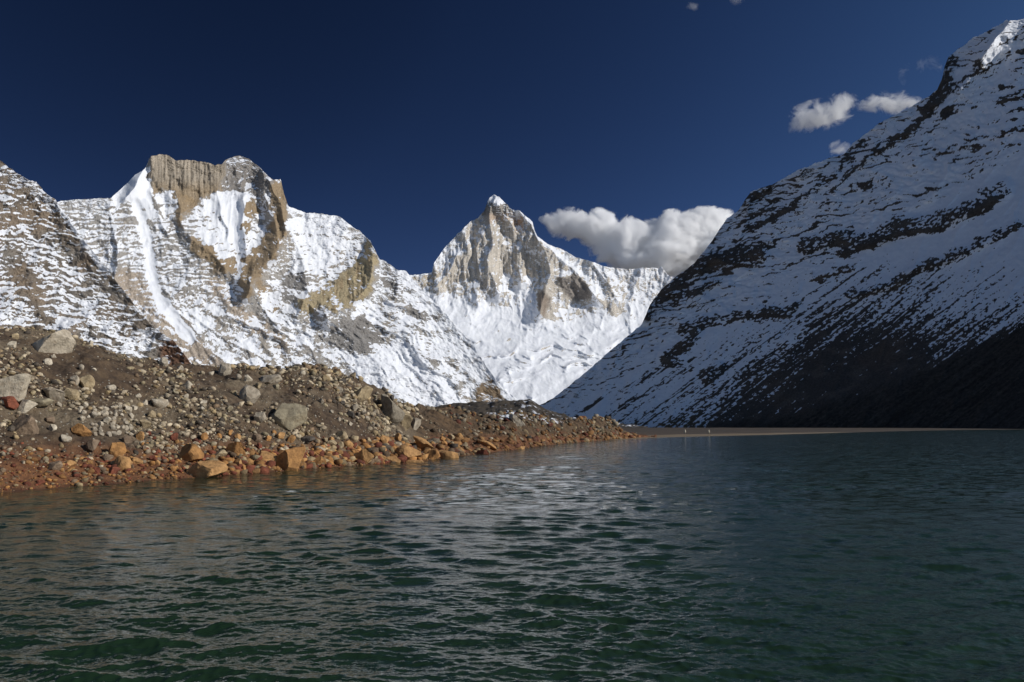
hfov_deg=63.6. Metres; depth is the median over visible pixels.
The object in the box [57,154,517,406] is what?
mountain massif
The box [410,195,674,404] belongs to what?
mountain peak
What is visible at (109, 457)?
stone
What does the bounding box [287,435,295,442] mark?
stone
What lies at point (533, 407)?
valley hill
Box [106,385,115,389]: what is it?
stone
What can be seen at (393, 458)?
boulder
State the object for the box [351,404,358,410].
stone
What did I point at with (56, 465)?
boulder
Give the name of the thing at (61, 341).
boulder
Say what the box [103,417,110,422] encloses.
stone
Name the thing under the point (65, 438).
boulder
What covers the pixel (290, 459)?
boulder
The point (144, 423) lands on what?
boulder
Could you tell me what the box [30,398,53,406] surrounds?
boulder
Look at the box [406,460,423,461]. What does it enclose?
boulder
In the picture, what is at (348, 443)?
stone
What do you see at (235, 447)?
boulder
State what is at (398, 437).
stone
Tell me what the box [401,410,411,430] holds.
boulder
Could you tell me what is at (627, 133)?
sky
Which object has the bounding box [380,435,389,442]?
stone
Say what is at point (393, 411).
boulder
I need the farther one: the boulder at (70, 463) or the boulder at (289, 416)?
the boulder at (289, 416)
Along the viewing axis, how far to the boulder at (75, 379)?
55.16 m
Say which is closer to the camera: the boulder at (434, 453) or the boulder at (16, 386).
the boulder at (16, 386)
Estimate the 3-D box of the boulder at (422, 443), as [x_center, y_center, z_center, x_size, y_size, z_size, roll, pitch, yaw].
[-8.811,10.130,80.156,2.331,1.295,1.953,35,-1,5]
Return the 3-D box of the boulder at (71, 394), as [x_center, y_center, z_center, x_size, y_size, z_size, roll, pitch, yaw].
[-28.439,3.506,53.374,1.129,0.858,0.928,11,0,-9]
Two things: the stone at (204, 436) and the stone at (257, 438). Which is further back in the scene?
the stone at (257, 438)
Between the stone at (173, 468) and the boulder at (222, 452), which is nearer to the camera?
the stone at (173, 468)
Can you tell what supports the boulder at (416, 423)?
on the moraine
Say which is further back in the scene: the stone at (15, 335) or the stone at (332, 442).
the stone at (332, 442)
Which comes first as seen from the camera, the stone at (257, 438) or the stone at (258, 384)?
the stone at (257, 438)
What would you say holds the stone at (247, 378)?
on the moraine
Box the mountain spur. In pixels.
[0,160,190,364]
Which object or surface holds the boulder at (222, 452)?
on the moraine
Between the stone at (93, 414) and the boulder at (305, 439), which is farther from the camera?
the boulder at (305, 439)
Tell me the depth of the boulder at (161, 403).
58.31 m
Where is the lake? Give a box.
[0,429,1023,681]
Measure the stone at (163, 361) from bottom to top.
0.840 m
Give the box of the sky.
[0,0,1023,276]
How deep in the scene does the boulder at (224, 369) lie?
70.36 m
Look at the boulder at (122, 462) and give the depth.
46.82 m
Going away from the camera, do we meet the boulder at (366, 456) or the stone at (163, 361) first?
the boulder at (366, 456)
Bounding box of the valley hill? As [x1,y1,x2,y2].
[436,399,647,427]
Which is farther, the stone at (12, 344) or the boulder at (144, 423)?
the stone at (12, 344)
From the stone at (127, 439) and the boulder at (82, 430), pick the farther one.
the stone at (127, 439)
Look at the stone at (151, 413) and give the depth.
56.44 m
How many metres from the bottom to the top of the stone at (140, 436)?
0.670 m
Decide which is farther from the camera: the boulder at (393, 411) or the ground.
the ground
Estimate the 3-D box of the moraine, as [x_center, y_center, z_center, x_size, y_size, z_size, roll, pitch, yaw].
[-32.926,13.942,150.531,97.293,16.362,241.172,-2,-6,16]
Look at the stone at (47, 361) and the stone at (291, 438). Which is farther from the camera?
the stone at (291, 438)
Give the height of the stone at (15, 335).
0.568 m
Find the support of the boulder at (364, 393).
on the moraine
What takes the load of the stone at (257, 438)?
on the moraine
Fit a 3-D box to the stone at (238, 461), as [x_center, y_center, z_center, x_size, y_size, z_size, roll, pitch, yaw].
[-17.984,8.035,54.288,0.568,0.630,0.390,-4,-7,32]
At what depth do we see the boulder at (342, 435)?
67.45 m
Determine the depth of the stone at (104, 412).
52.76 m
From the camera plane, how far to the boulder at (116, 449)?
48.10 m
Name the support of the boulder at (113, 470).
on the moraine
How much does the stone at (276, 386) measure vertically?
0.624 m
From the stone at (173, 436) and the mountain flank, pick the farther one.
the mountain flank
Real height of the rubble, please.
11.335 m
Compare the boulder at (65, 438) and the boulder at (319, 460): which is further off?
the boulder at (319, 460)
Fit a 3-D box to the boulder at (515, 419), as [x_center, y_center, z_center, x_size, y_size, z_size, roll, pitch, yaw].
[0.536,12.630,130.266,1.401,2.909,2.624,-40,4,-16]
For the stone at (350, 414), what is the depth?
72.89 m
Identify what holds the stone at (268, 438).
on the moraine
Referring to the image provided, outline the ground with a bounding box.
[612,427,1023,439]
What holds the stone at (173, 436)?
on the moraine
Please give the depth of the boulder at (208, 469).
49.02 m
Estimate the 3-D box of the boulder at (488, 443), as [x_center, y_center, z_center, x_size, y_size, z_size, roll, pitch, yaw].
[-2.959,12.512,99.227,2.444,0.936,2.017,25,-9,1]
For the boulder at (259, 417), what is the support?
on the moraine
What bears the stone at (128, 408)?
on the moraine
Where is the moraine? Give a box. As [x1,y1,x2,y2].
[0,327,656,491]
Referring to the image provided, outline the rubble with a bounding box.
[0,324,636,491]
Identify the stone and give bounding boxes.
[7,341,16,347]
[11,333,18,338]
[43,358,52,365]
[90,411,97,417]
[92,467,99,473]
[100,410,108,415]
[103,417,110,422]
[103,453,113,460]
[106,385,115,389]
[122,435,133,442]
[125,406,131,412]
[136,431,143,440]
[147,410,155,417]
[159,357,168,366]
[170,432,177,441]
[170,465,176,470]
[184,380,192,388]
[201,432,207,439]
[235,458,241,463]
[244,375,252,380]
[252,434,261,442]
[255,382,261,387]
[265,435,271,441]
[273,384,278,389]
[277,432,284,438]
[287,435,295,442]
[326,440,336,445]
[343,440,353,447]
[346,411,354,417]
[350,435,358,441]
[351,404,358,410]
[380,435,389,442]
[395,433,401,440]
[455,433,462,439]
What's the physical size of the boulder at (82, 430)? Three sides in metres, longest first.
1.216 x 1.021 x 0.798 m
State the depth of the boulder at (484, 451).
90.53 m
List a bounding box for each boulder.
[0,373,30,402]
[0,396,18,409]
[11,415,38,434]
[18,399,37,413]
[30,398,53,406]
[32,329,76,353]
[43,387,64,402]
[45,416,54,423]
[48,461,62,470]
[49,424,56,430]
[61,434,71,442]
[64,388,79,399]
[64,460,76,466]
[70,375,79,384]
[71,423,92,436]
[79,374,94,389]
[86,439,99,451]
[108,442,126,457]
[108,467,120,473]
[114,455,132,470]
[132,457,142,464]
[139,419,150,427]
[151,399,168,408]
[178,443,203,461]
[186,460,227,477]
[214,449,227,457]
[218,362,231,375]
[226,442,245,453]
[239,385,260,402]
[254,412,265,422]
[259,451,276,460]
[260,374,281,383]
[270,403,307,430]
[275,447,305,470]
[301,436,314,443]
[313,456,323,464]
[336,431,347,439]
[354,385,372,401]
[354,449,373,463]
[381,394,404,425]
[386,456,400,462]
[396,445,421,457]
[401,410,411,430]
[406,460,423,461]
[411,418,421,429]
[413,435,433,449]
[427,449,439,458]
[439,450,458,458]
[476,449,488,453]
[478,440,496,449]
[509,414,524,426]
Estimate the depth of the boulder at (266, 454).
56.96 m
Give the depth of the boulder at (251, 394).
65.43 m
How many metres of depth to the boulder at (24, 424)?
46.48 m
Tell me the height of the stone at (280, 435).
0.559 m
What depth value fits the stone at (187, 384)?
63.68 m
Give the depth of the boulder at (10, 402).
48.02 m
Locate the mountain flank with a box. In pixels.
[540,19,1023,427]
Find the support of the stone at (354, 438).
on the moraine
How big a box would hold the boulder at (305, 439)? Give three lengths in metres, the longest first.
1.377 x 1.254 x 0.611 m
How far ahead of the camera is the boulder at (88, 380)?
55.44 m
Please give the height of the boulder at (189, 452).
1.332 m
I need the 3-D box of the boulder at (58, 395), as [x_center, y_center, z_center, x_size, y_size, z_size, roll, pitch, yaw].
[-28.731,3.451,51.777,1.125,1.040,1.163,-5,-8,42]
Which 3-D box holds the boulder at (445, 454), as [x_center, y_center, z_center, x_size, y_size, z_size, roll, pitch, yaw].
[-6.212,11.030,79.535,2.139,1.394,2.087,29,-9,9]
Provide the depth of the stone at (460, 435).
95.86 m
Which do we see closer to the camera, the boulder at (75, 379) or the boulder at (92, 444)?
the boulder at (92, 444)
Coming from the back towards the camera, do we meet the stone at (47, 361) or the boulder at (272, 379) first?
the boulder at (272, 379)
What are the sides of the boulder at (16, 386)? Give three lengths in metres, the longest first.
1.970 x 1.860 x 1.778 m
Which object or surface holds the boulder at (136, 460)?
on the moraine
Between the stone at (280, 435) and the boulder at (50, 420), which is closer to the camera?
the boulder at (50, 420)
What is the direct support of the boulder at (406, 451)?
on the moraine
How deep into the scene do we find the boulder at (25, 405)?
48.63 m
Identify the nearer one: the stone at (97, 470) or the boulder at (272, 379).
the stone at (97, 470)
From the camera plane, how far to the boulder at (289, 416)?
64.73 m
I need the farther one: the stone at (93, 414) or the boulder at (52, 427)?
the stone at (93, 414)

